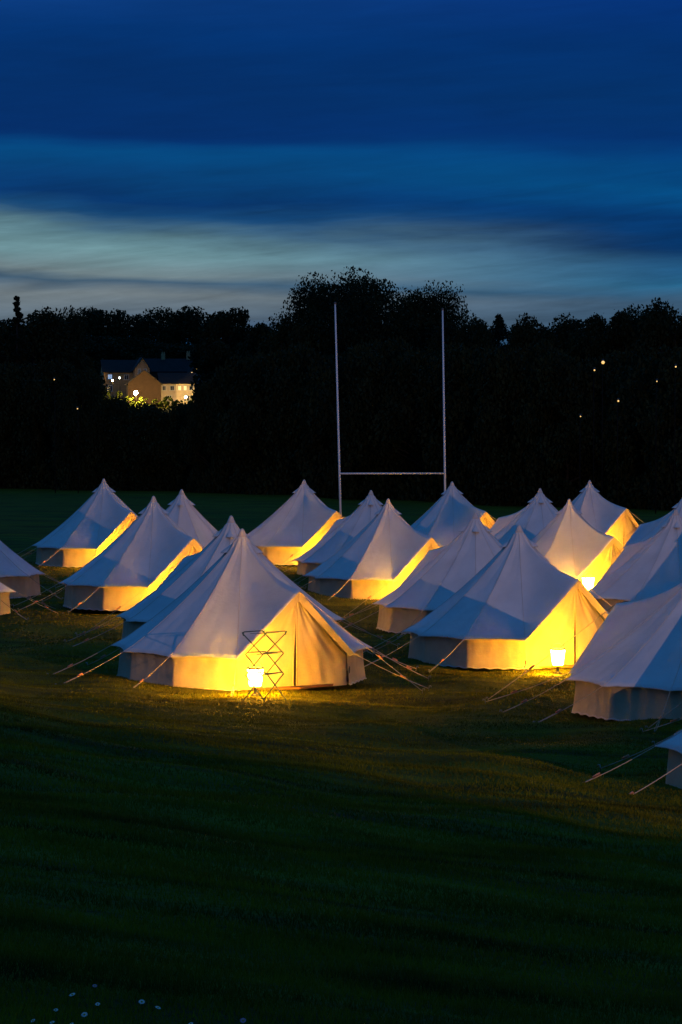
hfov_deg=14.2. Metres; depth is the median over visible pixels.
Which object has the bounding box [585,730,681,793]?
bell tent
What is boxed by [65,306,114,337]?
hill tree
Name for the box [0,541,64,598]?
bell tent
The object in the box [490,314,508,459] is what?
pine tree
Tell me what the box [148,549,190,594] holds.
door panel
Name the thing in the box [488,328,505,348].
hill tree
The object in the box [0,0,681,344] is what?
sky
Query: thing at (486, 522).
door panel
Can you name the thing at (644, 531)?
bell tent
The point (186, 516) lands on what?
bell tent
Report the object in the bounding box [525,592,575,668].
door panel
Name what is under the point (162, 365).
slate roofed house
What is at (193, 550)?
door panel
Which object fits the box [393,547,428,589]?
door panel
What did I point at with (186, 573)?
bell tent
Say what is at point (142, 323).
hill tree
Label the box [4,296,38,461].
spruce tree
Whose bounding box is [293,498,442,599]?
bell tent
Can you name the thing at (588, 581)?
camp lantern
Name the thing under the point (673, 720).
bell tent
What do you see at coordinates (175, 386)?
terrace house
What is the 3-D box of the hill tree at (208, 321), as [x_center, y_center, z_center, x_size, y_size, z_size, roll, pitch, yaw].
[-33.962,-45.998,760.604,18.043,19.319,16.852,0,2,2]
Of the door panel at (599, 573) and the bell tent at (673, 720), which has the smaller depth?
the bell tent at (673, 720)
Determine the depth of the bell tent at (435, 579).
70.69 m
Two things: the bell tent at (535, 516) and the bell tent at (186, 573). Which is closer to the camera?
the bell tent at (186, 573)
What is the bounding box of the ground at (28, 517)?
[0,405,681,1023]
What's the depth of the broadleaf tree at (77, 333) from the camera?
224.73 m
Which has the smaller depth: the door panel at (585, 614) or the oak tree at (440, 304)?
the door panel at (585, 614)
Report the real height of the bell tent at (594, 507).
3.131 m
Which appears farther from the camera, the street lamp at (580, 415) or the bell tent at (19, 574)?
the street lamp at (580, 415)
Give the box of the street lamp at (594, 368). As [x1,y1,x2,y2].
[593,367,595,485]
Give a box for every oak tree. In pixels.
[261,271,386,458]
[299,265,450,470]
[362,280,487,462]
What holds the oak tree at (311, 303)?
on the ground at (28, 517)
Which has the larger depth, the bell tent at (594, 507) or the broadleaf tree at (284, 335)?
the broadleaf tree at (284, 335)
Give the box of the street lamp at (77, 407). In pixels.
[76,406,78,492]
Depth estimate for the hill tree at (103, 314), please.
753.03 m
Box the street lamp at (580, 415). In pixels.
[579,414,581,493]
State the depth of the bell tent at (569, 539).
86.12 m
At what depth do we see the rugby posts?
112.13 m
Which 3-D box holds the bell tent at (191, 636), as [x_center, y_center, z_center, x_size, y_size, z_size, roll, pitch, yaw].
[-2.111,1.905,56.089,7.860,3.154,7.700,0,2,-6]
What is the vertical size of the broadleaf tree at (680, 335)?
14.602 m
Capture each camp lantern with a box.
[246,661,263,695]
[550,643,565,673]
[582,571,594,589]
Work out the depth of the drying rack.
50.66 m
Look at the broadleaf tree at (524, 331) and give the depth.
204.04 m
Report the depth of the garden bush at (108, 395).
539.55 m
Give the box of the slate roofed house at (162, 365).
[144,351,196,378]
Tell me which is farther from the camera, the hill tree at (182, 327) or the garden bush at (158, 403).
the hill tree at (182, 327)
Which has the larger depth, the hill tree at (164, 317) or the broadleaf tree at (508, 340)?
the hill tree at (164, 317)
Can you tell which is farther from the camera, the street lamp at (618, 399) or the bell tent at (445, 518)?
the street lamp at (618, 399)
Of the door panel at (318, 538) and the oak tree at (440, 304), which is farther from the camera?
the oak tree at (440, 304)
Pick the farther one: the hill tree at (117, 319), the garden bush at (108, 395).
the hill tree at (117, 319)
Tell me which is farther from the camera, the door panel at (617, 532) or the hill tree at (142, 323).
the hill tree at (142, 323)
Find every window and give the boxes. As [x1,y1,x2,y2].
[107,385,112,391]
[183,395,189,400]
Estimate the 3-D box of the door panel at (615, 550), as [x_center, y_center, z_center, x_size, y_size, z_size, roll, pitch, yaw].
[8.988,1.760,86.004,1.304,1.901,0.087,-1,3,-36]
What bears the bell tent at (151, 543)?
on the ground at (28, 517)
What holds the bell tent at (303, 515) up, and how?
on the ground at (28, 517)
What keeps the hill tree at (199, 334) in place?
on the ground at (28, 517)
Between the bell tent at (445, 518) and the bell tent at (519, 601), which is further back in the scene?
the bell tent at (445, 518)
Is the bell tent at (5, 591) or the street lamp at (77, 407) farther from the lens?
the street lamp at (77, 407)
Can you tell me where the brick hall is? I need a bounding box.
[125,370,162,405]
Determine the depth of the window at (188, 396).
545.77 m
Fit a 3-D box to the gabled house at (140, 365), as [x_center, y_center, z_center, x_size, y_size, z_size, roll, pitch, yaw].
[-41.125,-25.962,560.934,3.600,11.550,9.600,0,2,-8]
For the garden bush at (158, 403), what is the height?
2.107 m
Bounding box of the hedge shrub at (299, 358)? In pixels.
[255,341,362,494]
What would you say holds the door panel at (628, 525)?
in the bell tent at (594, 507)
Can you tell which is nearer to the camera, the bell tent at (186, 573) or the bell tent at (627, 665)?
the bell tent at (627, 665)
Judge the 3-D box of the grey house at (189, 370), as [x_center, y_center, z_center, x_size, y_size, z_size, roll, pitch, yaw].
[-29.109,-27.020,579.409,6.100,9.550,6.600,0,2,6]
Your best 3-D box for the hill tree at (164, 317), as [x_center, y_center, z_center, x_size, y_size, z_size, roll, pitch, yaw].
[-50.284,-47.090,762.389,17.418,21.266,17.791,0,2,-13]
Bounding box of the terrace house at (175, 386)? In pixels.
[157,373,196,405]
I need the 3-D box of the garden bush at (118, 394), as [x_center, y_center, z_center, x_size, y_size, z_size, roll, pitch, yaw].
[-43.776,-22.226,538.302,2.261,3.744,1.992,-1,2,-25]
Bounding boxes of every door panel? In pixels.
[97,519,129,554]
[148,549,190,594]
[191,546,198,554]
[236,605,295,689]
[296,602,346,685]
[302,518,334,553]
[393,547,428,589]
[484,517,492,528]
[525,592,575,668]
[575,589,603,660]
[581,546,611,586]
[608,515,624,546]
[611,544,620,563]
[624,514,635,544]
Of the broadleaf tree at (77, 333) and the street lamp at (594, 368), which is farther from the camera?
the broadleaf tree at (77, 333)
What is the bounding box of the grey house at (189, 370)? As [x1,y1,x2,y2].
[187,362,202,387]
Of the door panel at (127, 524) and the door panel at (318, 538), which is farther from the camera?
the door panel at (318, 538)
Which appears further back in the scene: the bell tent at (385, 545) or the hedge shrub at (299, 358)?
the hedge shrub at (299, 358)
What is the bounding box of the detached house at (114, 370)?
[99,360,147,400]
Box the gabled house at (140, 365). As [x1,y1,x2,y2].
[132,357,150,377]
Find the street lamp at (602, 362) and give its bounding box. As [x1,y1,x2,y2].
[601,359,604,496]
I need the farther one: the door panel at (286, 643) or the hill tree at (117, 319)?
the hill tree at (117, 319)
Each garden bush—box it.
[104,389,111,400]
[113,391,122,400]
[124,395,135,407]
[136,397,149,405]
[150,398,164,407]
[163,396,175,407]
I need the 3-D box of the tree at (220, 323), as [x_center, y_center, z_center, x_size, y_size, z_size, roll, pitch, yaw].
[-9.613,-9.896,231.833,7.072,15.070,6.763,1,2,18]
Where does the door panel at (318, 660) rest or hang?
in the bell tent at (191, 636)
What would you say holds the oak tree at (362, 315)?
on the ground at (28, 517)
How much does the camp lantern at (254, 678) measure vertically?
0.675 m
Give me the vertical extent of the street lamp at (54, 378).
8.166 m
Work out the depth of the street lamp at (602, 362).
159.91 m
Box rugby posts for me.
[334,302,445,516]
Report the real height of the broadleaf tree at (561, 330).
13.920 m
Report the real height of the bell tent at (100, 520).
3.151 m
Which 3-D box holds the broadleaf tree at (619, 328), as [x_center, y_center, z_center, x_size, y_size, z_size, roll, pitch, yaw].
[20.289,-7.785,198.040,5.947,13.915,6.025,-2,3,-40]
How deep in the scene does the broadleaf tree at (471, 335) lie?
203.96 m
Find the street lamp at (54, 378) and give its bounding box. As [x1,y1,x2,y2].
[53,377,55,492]
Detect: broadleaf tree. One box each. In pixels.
[0,306,107,394]
[24,305,93,457]
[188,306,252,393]
[237,314,325,455]
[415,314,494,469]
[501,312,564,471]
[503,324,528,472]
[530,312,585,473]
[562,312,607,477]
[598,308,655,364]
[609,304,681,474]
[625,297,681,477]
[659,313,681,454]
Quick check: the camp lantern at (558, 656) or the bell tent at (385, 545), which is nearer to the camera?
the camp lantern at (558, 656)
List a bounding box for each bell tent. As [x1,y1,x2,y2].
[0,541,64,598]
[0,582,56,619]
[13,496,204,613]
[18,479,138,566]
[47,528,430,696]
[54,489,306,588]
[64,516,399,655]
[247,480,341,565]
[278,490,382,576]
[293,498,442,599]
[337,512,502,638]
[363,525,611,675]
[411,482,495,546]
[482,583,681,731]
[489,488,557,543]
[531,499,624,586]
[572,480,643,546]
[582,509,681,612]
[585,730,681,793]
[620,499,681,548]
[640,702,681,743]
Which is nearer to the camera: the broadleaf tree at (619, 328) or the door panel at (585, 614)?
the door panel at (585, 614)
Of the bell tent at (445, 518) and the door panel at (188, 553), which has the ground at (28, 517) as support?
the bell tent at (445, 518)
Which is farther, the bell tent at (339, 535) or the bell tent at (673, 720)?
the bell tent at (339, 535)
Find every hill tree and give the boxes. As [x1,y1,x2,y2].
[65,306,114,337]
[85,309,126,357]
[94,308,153,344]
[117,314,174,344]
[143,306,185,342]
[155,311,204,354]
[165,305,208,344]
[189,313,241,343]
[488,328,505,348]
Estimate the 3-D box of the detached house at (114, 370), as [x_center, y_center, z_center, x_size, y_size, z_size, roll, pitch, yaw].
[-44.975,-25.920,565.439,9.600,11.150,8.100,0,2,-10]
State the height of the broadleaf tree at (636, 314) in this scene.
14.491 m
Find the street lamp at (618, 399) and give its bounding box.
[617,398,619,504]
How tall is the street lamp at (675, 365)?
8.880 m
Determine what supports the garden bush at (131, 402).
on the ground at (28, 517)
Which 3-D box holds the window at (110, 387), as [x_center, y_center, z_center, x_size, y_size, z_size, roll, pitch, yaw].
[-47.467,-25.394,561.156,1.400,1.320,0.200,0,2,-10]
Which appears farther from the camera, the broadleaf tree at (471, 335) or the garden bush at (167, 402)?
the garden bush at (167, 402)
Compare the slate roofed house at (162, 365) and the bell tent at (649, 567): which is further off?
the slate roofed house at (162, 365)
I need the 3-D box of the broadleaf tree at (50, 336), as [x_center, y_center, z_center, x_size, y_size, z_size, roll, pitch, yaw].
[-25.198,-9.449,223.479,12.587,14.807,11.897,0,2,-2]
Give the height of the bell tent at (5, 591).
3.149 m
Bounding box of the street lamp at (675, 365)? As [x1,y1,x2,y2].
[674,364,676,505]
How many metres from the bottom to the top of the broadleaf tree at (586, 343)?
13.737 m
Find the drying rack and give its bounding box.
[242,630,286,701]
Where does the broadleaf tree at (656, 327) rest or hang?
on the ground at (28, 517)

